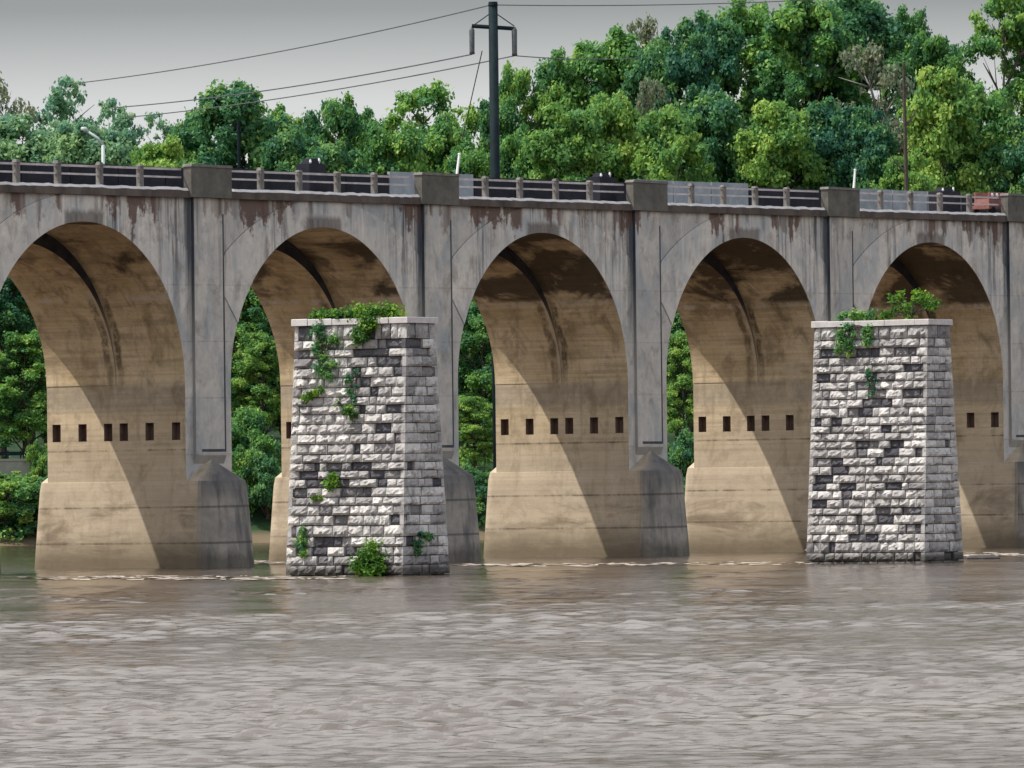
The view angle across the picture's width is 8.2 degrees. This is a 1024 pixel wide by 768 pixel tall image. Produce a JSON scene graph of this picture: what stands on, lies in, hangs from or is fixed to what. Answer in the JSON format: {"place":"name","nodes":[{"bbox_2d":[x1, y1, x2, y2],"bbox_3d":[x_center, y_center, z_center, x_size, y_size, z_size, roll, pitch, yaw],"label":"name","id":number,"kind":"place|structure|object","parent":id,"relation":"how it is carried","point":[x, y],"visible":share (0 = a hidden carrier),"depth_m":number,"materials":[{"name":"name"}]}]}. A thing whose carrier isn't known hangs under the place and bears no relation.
{"place":"outdoors","nodes":[
{"label":"outdoors","id":0,"kind":"place"},
{"bbox_2d":[0,350,689,545],"bbox_3d":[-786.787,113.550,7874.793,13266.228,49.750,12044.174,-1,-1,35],"label":"hill ground","id":1,"kind":"structure","parent":0,"point":[260,527],"depth_m":650.06,"materials":[{"name":"plant"}]},
{"bbox_2d":[0,451,36,475],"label":"retaining wall","id":2,"kind":"structure","parent":1,"relation":"on","point":[8,466],"depth_m":657.36,"materials":[{"name":"concrete"}]},
{"bbox_2d":[0,471,42,527],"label":"shrub","id":3,"kind":"object","parent":1,"relation":"on","point":[20,488],"visible":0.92,"depth_m":648.66,"materials":[{"name":"green plant"}]},
{"bbox_2d":[0,70,43,137],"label":"tree","id":4,"kind":"object","parent":1,"relation":"on","point":[4,95],"visible":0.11,"depth_m":700.33,"materials":[{"name":"green plant"}]},
{"bbox_2d":[0,276,45,458],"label":"tree","id":5,"kind":"object","parent":1,"relation":"on","point":[10,302],"visible":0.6,"depth_m":662.87,"materials":[{"name":"green plant"}]},
{"bbox_2d":[0,329,46,458],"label":"tree","id":6,"kind":"object","parent":1,"relation":"on","point":[16,345],"visible":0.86,"depth_m":660.38,"materials":[{"name":"green plant"}]},
{"bbox_2d":[0,293,46,446],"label":"tree","id":7,"kind":"object","parent":1,"relation":"on","point":[11,327],"visible":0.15,"depth_m":665.04,"materials":[{"name":"green plant"}]},
{"bbox_2d":[0,475,47,536],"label":"shrub","id":8,"kind":"object","parent":1,"relation":"on","point":[15,525],"visible":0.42,"depth_m":649.79,"materials":[{"name":"green plant"}]},
{"bbox_2d":[0,110,53,445],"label":"tree","id":9,"kind":"object","parent":1,"relation":"on","point":[13,128],"visible":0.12,"depth_m":688.47,"materials":[{"name":"green plant"}]},
{"bbox_2d":[24,439,47,477],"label":"shrub","id":10,"kind":"object","parent":1,"relation":"on","point":[39,461],"visible":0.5,"depth_m":656.79,"materials":[{"name":"green plant"}]},
{"bbox_2d":[32,74,110,137],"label":"tree","id":11,"kind":"object","parent":1,"relation":"on","point":[57,104],"visible":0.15,"depth_m":705.77,"materials":[{"name":"green plant"}]},
{"bbox_2d":[21,117,138,165],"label":"tree","id":12,"kind":"object","parent":1,"relation":"on","point":[74,143],"visible":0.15,"depth_m":684.59,"materials":[{"name":"green plant"}]},
{"bbox_2d":[81,127,104,163],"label":"street lamp","id":13,"kind":"object","parent":1,"relation":"on","point":[84,129],"visible":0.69,"depth_m":639.89,"materials":[{"name":"metal"}]},
{"bbox_2d":[94,126,141,163],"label":"tree","id":14,"kind":"object","parent":1,"relation":"on","point":[111,135],"visible":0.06,"depth_m":691.87,"materials":[{"name":"green plant"}]},
{"bbox_2d":[97,97,148,140],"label":"tree","id":15,"kind":"object","parent":1,"relation":"on","point":[106,112],"visible":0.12,"depth_m":715.40,"materials":[{"name":"green plant"}]},
{"bbox_2d":[128,133,184,167],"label":"tree","id":16,"kind":"object","parent":1,"relation":"on","point":[168,152],"visible":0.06,"depth_m":671.44,"materials":[{"name":"green plant"}]},
{"bbox_2d":[144,111,174,144],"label":"tree","id":17,"kind":"object","parent":1,"relation":"on","point":[166,130],"visible":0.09,"depth_m":719.53,"materials":[{"name":"green plant"}]},
{"bbox_2d":[170,111,219,164],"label":"tree","id":18,"kind":"object","parent":1,"relation":"on","point":[179,126],"visible":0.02,"depth_m":700.84,"materials":[{"name":"green plant"}]},
{"bbox_2d":[170,77,306,375],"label":"tree","id":19,"kind":"object","parent":1,"relation":"on","point":[217,122],"visible":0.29,"depth_m":687.30,"materials":[{"name":"green plant"}]},
{"bbox_2d":[230,121,246,167],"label":"timber pole","id":20,"kind":"object","parent":1,"relation":"on","point":[238,131],"visible":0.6,"depth_m":667.87,"materials":[{"name":"wood"}]},
{"bbox_2d":[232,444,258,505],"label":"shrub","id":21,"kind":"object","parent":1,"relation":"on","point":[239,459],"visible":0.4,"depth_m":648.79,"materials":[{"name":"green plant"}]},
{"bbox_2d":[231,287,279,444],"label":"tree","id":22,"kind":"object","parent":1,"relation":"on","point":[253,318],"visible":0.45,"depth_m":661.66,"materials":[{"name":"green plant"}]},
{"bbox_2d":[231,330,280,449],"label":"tree","id":23,"kind":"object","parent":1,"relation":"on","point":[251,354],"visible":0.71,"depth_m":659.01,"materials":[{"name":"green plant"}]},
{"bbox_2d":[231,406,280,458],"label":"shrub","id":24,"kind":"object","parent":1,"relation":"on","point":[248,426],"visible":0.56,"depth_m":652.05,"materials":[{"name":"green plant"}]},
{"bbox_2d":[241,447,280,518],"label":"shrub","id":25,"kind":"object","parent":1,"relation":"on","point":[264,471],"visible":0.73,"depth_m":648.32,"materials":[{"name":"green plant"}]},
{"bbox_2d":[254,328,281,465],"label":"tree","id":26,"kind":"object","parent":1,"relation":"on","point":[268,410],"visible":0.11,"depth_m":666.01,"materials":[{"name":"green plant"}]},
{"bbox_2d":[247,101,306,158],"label":"tree","id":27,"kind":"object","parent":1,"relation":"on","point":[278,111],"visible":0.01,"depth_m":701.72,"materials":[{"name":"green plant"}]},
{"bbox_2d":[258,125,326,170],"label":"tree","id":28,"kind":"object","parent":1,"relation":"on","point":[290,151],"visible":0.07,"depth_m":683.15,"materials":[{"name":"green plant"}]},
{"bbox_2d":[299,91,371,159],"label":"tree","id":29,"kind":"object","parent":1,"relation":"on","point":[336,118],"visible":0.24,"depth_m":692.97,"materials":[{"name":"green plant"}]},
{"bbox_2d":[305,137,372,173],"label":"tree","id":30,"kind":"object","parent":1,"relation":"on","point":[333,157],"visible":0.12,"depth_m":679.12,"materials":[{"name":"green plant"}]},
{"bbox_2d":[0,442,684,542],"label":"undergrowth","id":31,"kind":"object","parent":1,"relation":"on","point":[461,462],"visible":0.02,"depth_m":655.89,"materials":[{"name":"green plant"}]},
{"bbox_2d":[339,105,399,169],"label":"tree","id":32,"kind":"object","parent":1,"relation":"on","point":[369,113],"visible":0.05,"depth_m":699.59,"materials":[{"name":"green plant"}]},
{"bbox_2d":[363,119,436,173],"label":"tree","id":33,"kind":"object","parent":1,"relation":"on","point":[385,152],"visible":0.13,"depth_m":682.59,"materials":[{"name":"green plant"}]},
{"bbox_2d":[381,78,469,163],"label":"tree","id":34,"kind":"object","parent":1,"relation":"on","point":[426,97],"visible":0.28,"depth_m":695.19,"materials":[{"name":"green plant"}]},
{"bbox_2d":[411,112,481,172],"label":"tree","id":35,"kind":"object","parent":1,"relation":"on","point":[442,139],"visible":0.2,"depth_m":688.01,"materials":[{"name":"green plant"}]},
{"bbox_2d":[434,137,501,447],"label":"tree","id":36,"kind":"object","parent":1,"relation":"on","point":[473,163],"visible":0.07,"depth_m":682.98,"materials":[{"name":"green plant"}]},
{"bbox_2d":[461,103,486,388],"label":"tree","id":37,"kind":"object","parent":1,"relation":"on","point":[472,120],"visible":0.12,"depth_m":703.46,"materials":[{"name":"green plant"}]},
{"bbox_2d":[458,329,491,451],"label":"tree","id":38,"kind":"object","parent":1,"relation":"on","point":[460,390],"visible":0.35,"depth_m":665.88,"materials":[{"name":"green plant"}]},
{"bbox_2d":[458,299,492,461],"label":"tree","id":39,"kind":"object","parent":1,"relation":"on","point":[476,352],"visible":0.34,"depth_m":662.65,"materials":[{"name":"green plant"}]},
{"bbox_2d":[458,395,492,468],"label":"tree","id":40,"kind":"object","parent":1,"relation":"on","point":[470,407],"visible":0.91,"depth_m":654.85,"materials":[{"name":"green plant"}]},
{"bbox_2d":[460,463,490,515],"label":"shrub","id":41,"kind":"object","parent":1,"relation":"on","point":[481,489],"visible":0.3,"depth_m":649.37,"materials":[{"name":"green plant"}]},
{"bbox_2d":[469,2,516,469],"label":"utility pole","id":42,"kind":"object","parent":1,"relation":"on","point":[493,27],"visible":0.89,"depth_m":559.62,"materials":[{"name":"metal"}]},
{"bbox_2d":[70,5,487,83],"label":"cable","id":43,"kind":"object","parent":42,"relation":"attached to","point":[287,49],"visible":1,"depth_m":615.43,"materials":[{"name":"metal"}]},
{"bbox_2d":[110,54,472,108],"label":"cable","id":44,"kind":"object","parent":42,"relation":"attached to","point":[297,85],"visible":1,"depth_m":614.34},
{"bbox_2d":[120,56,513,117],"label":"cable","id":45,"kind":"object","parent":42,"relation":"attached to","point":[317,92],"visible":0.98,"depth_m":617.15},
{"bbox_2d":[517,55,638,59],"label":"cable","id":46,"kind":"object","parent":42,"relation":"attached to","point":[576,59],"visible":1,"depth_m":616.08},
{"bbox_2d":[500,0,805,5],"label":"cable","id":47,"kind":"object","parent":42,"relation":"attached to","point":[648,5],"visible":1,"depth_m":589.98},
{"bbox_2d":[470,93,529,166],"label":"tree","id":48,"kind":"object","parent":1,"relation":"on","point":[509,117],"visible":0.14,"depth_m":696.86,"materials":[{"name":"green plant"}]},
{"bbox_2d":[486,122,550,178],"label":"tree","id":49,"kind":"object","parent":1,"relation":"on","point":[510,148],"visible":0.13,"depth_m":680.88,"materials":[{"name":"green plant"}]},
{"bbox_2d":[499,59,557,171],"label":"tree","id":50,"kind":"object","parent":1,"relation":"on","point":[517,82],"visible":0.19,"depth_m":699.24,"materials":[{"name":"green plant"}]},
{"bbox_2d":[532,46,589,167],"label":"tree","id":51,"kind":"object","parent":1,"relation":"on","point":[558,73],"visible":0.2,"depth_m":702.37,"materials":[{"name":"green plant"}]},
{"bbox_2d":[521,101,622,180],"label":"tree","id":52,"kind":"object","parent":1,"relation":"on","point":[575,152],"visible":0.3,"depth_m":673.50,"materials":[{"name":"green plant"}]},
{"bbox_2d":[563,23,647,181],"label":"tree","id":53,"kind":"object","parent":1,"relation":"on","point":[608,77],"visible":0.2,"depth_m":703.95,"materials":[{"name":"green plant"}]},
{"bbox_2d":[584,89,649,181],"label":"tree","id":54,"kind":"object","parent":1,"relation":"on","point":[619,117],"visible":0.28,"depth_m":680.66,"materials":[{"name":"green plant"}]},
{"bbox_2d":[625,11,659,48],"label":"tree","id":55,"kind":"object","parent":1,"relation":"on","point":[647,31],"visible":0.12,"depth_m":712.28,"materials":[{"name":"green plant"}]},
{"bbox_2d":[622,73,670,178],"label":"tree","id":56,"kind":"object","parent":1,"relation":"on","point":[649,88],"visible":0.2,"depth_m":684.73,"materials":[{"name":"green plant"}]},
{"bbox_2d":[618,25,689,181],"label":"tree","id":57,"kind":"object","parent":1,"relation":"on","point":[652,57],"visible":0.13,"depth_m":700.45,"materials":[{"name":"green plant"}]},
{"bbox_2d":[629,103,720,442],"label":"tree","id":58,"kind":"object","parent":1,"relation":"on","point":[663,153],"visible":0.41,"depth_m":672.72,"materials":[{"name":"green plant"}]},
{"bbox_2d":[666,330,693,434],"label":"tree","id":59,"kind":"object","parent":1,"relation":"on","point":[678,348],"visible":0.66,"depth_m":661.07,"materials":[{"name":"green plant"}]},
{"bbox_2d":[667,426,693,496],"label":"shrub","id":60,"kind":"object","parent":1,"relation":"on","point":[681,456],"visible":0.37,"depth_m":650.42,"materials":[{"name":"green plant"}]},
{"bbox_2d":[667,310,693,434],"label":"tree","id":61,"kind":"object","parent":1,"relation":"on","point":[677,325],"visible":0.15,"depth_m":667.06,"materials":[{"name":"green plant"}]},
{"bbox_2d":[635,7,750,171],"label":"tree","id":62,"kind":"object","parent":1,"relation":"on","point":[691,72],"visible":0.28,"depth_m":698.30,"materials":[{"name":"green plant"}]},
{"bbox_2d":[680,88,768,186],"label":"tree","id":63,"kind":"object","parent":1,"relation":"on","point":[718,121],"visible":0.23,"depth_m":681.48,"materials":[{"name":"green plant"}]},
{"bbox_2d":[712,0,806,147],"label":"tree","id":64,"kind":"object","parent":1,"relation":"on","point":[752,21],"visible":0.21,"depth_m":704.52,"materials":[{"name":"green plant"}]},
{"bbox_2d":[727,98,833,188],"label":"tree","id":65,"kind":"object","parent":1,"relation":"on","point":[776,127],"visible":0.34,"depth_m":676.39,"materials":[{"name":"green plant"}]},
{"bbox_2d":[737,0,875,166],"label":"tree","id":66,"kind":"object","parent":1,"relation":"on","point":[808,34],"visible":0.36,"depth_m":697.15,"materials":[{"name":"green plant"}]},
{"bbox_2d":[783,93,878,188],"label":"tree","id":67,"kind":"object","parent":1,"relation":"on","point":[824,116],"visible":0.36,"depth_m":680.06,"materials":[{"name":"green plant"}]},
{"bbox_2d":[824,108,902,188],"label":"tree","id":68,"kind":"object","parent":1,"relation":"on","point":[877,143],"visible":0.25,"depth_m":679.20,"materials":[{"name":"green plant"}]},
{"bbox_2d":[800,0,938,159],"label":"tree","id":69,"kind":"object","parent":1,"relation":"on","point":[864,20],"visible":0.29,"depth_m":703.93,"materials":[{"name":"green plant"}]},
{"bbox_2d":[834,37,916,156],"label":"tree","id":70,"kind":"object","parent":1,"relation":"on","point":[864,61],"visible":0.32,"depth_m":687.49,"materials":[{"name":"green plant"}]},
{"bbox_2d":[869,149,934,190],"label":"tree","id":71,"kind":"object","parent":1,"relation":"on","point":[894,178],"visible":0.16,"depth_m":667.38,"materials":[{"name":"green plant"}]},
{"bbox_2d":[890,62,917,190],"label":"dead tree","id":72,"kind":"object","parent":1,"relation":"on","point":[905,169],"visible":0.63,"depth_m":663.79,"materials":[{"name":"brown plant"}]},
{"bbox_2d":[879,3,932,124],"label":"tree","id":73,"kind":"object","parent":1,"relation":"on","point":[912,25],"visible":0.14,"depth_m":719.42,"materials":[{"name":"green plant"}]},
{"bbox_2d":[896,65,993,195],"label":"tree","id":74,"kind":"object","parent":1,"relation":"on","point":[943,96],"visible":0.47,"depth_m":674.47,"materials":[{"name":"green plant"}]},
{"bbox_2d":[901,28,990,191],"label":"tree","id":75,"kind":"object","parent":1,"relation":"on","point":[939,52],"visible":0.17,"depth_m":706.99,"materials":[{"name":"green plant"}]},
{"bbox_2d":[932,0,1023,162],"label":"tree","id":76,"kind":"object","parent":1,"relation":"on","point":[987,46],"visible":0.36,"depth_m":702.00,"materials":[{"name":"green plant"}]},
{"bbox_2d":[940,80,1022,192],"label":"tree","id":77,"kind":"object","parent":1,"relation":"on","point":[992,143],"visible":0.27,"depth_m":678.05,"materials":[{"name":"green plant"}]},
{"bbox_2d":[974,114,1023,193],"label":"tree","id":78,"kind":"object","parent":1,"relation":"on","point":[1011,166],"visible":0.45,"depth_m":674.74,"materials":[{"name":"green plant"}]},
{"bbox_2d":[985,5,1023,118],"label":"tree","id":79,"kind":"object","parent":1,"relation":"on","point":[1019,26],"visible":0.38,"depth_m":704.91,"materials":[{"name":"green plant"}]},
{"bbox_2d":[0,0,1022,332],"label":"sky","id":80,"kind":"structure","parent":0,"point":[42,42],"materials":[{"name":"grey"}]},
{"bbox_2d":[0,540,1023,767],"bbox_3d":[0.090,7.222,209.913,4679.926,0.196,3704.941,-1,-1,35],"label":"river water","id":81,"kind":"structure","parent":0,"point":[720,661],"depth_m":167.09,"materials":[{"name":"liquid"}]},
{"bbox_2d":[22,560,344,579],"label":"foam","id":82,"kind":"object","parent":81,"relation":"on","point":[175,577],"visible":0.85,"depth_m":361.06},
{"bbox_2d":[286,317,449,575],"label":"masonry pier","id":83,"kind":"structure","parent":81,"relation":"in","point":[382,455],"depth_m":362.29,"materials":[{"name":"stone"}]},
{"bbox_2d":[294,526,309,557],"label":"plant tuft","id":84,"kind":"object","parent":83,"relation":"attached to","point":[302,542],"visible":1,"depth_m":363.50,"materials":[{"name":"green plant"}]},
{"bbox_2d":[299,386,324,402],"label":"plant tuft","id":85,"kind":"object","parent":83,"relation":"attached to","point":[310,395],"visible":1,"depth_m":363.78,"materials":[{"name":"green plant"}]},
{"bbox_2d":[307,322,342,382],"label":"ivy","id":86,"kind":"object","parent":83,"relation":"attached to","point":[319,351],"visible":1,"depth_m":363.59,"materials":[{"name":"green plant"}]},
{"bbox_2d":[308,307,349,319],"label":"ivy","id":87,"kind":"object","parent":83,"relation":"on","point":[322,313],"visible":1,"depth_m":363.96,"materials":[{"name":"green plant"}]},
{"bbox_2d":[320,471,341,491],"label":"plant tuft","id":88,"kind":"object","parent":83,"relation":"attached to","point":[332,481],"visible":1,"depth_m":362.62,"materials":[{"name":"green plant"}]},
{"bbox_2d":[334,398,360,422],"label":"plant tuft","id":89,"kind":"object","parent":83,"relation":"attached to","point":[348,408],"visible":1,"depth_m":362.30,"materials":[{"name":"green plant"}]},
{"bbox_2d":[343,368,359,403],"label":"ivy","id":90,"kind":"object","parent":83,"relation":"attached to","point":[348,378],"visible":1,"depth_m":362.44,"materials":[{"name":"green plant"}]},
{"bbox_2d":[347,306,380,348],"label":"ivy","id":91,"kind":"object","parent":83,"relation":"attached to","point":[364,327],"visible":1,"depth_m":361.99,"materials":[{"name":"green plant"}]},
{"bbox_2d":[346,537,389,575],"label":"bush","id":92,"kind":"object","parent":83,"relation":"attached to","point":[368,561],"visible":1,"depth_m":360.20,"materials":[{"name":"green plant"}]},
{"bbox_2d":[339,300,407,324],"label":"ivy","id":93,"kind":"object","parent":83,"relation":"on","point":[392,310],"visible":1,"depth_m":362.17,"materials":[{"name":"green plant"}]},
{"bbox_2d":[411,531,434,556],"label":"plant tuft","id":94,"kind":"object","parent":83,"relation":"attached to","point":[419,542],"visible":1,"depth_m":360.99,"materials":[{"name":"green plant"}]},
{"bbox_2d":[0,159,1023,572],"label":"arch bridge","id":95,"kind":"structure","parent":81,"relation":"on","point":[134,283],"depth_m":454.20,"materials":[{"name":"concrete"}]},
{"bbox_2d":[296,158,325,191],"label":"equipment chest","id":96,"kind":"object","parent":95,"relation":"on","point":[310,165],"visible":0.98,"depth_m":430.63,"materials":[{"name":"black metal"}]},
{"bbox_2d":[587,172,616,201],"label":"car","id":97,"kind":"object","parent":95,"relation":"on","point":[602,178],"visible":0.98,"depth_m":456.00,"materials":[{"name":"black metal"}]},
{"bbox_2d":[928,187,960,211],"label":"car","id":98,"kind":"object","parent":95,"relation":"on","point":[948,207],"visible":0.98,"depth_m":490.12,"materials":[{"name":"black metal"}]},
{"bbox_2d":[452,552,1023,566],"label":"foam","id":99,"kind":"object","parent":81,"relation":"on","point":[732,563],"visible":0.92,"depth_m":404.48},
{"bbox_2d":[805,319,963,563],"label":"masonry pier","id":100,"kind":"structure","parent":81,"relation":"in","point":[884,479],"depth_m":393.41,"materials":[{"name":"stone"}]},
{"bbox_2d":[833,322,873,357],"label":"ivy","id":101,"kind":"object","parent":100,"relation":"attached to","point":[842,339],"visible":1,"depth_m":394.55,"materials":[{"name":"green plant"}]},
{"bbox_2d":[834,307,878,320],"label":"ivy","id":102,"kind":"object","parent":100,"relation":"on","point":[864,315],"visible":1,"depth_m":394.94,"materials":[{"name":"green plant"}]},
{"bbox_2d":[864,367,878,397],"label":"ivy","id":103,"kind":"object","parent":100,"relation":"attached to","point":[871,392],"visible":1,"depth_m":393.71,"materials":[{"name":"green plant"}]},
{"bbox_2d":[880,288,942,319],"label":"bush","id":104,"kind":"object","parent":100,"relation":"on","point":[908,312],"visible":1,"depth_m":393.29,"materials":[{"name":"green plant"}]},
{"bbox_2d":[964,555,999,558],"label":"river rock","id":105,"kind":"object","parent":81,"relation":"in","point":[982,557],"visible":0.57,"depth_m":409.40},
{"bbox_2d":[972,192,1001,212],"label":"car","id":106,"kind":"object","parent":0,"point":[988,208],"visible":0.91,"depth_m":494.48,"materials":[{"name":"red paint"}]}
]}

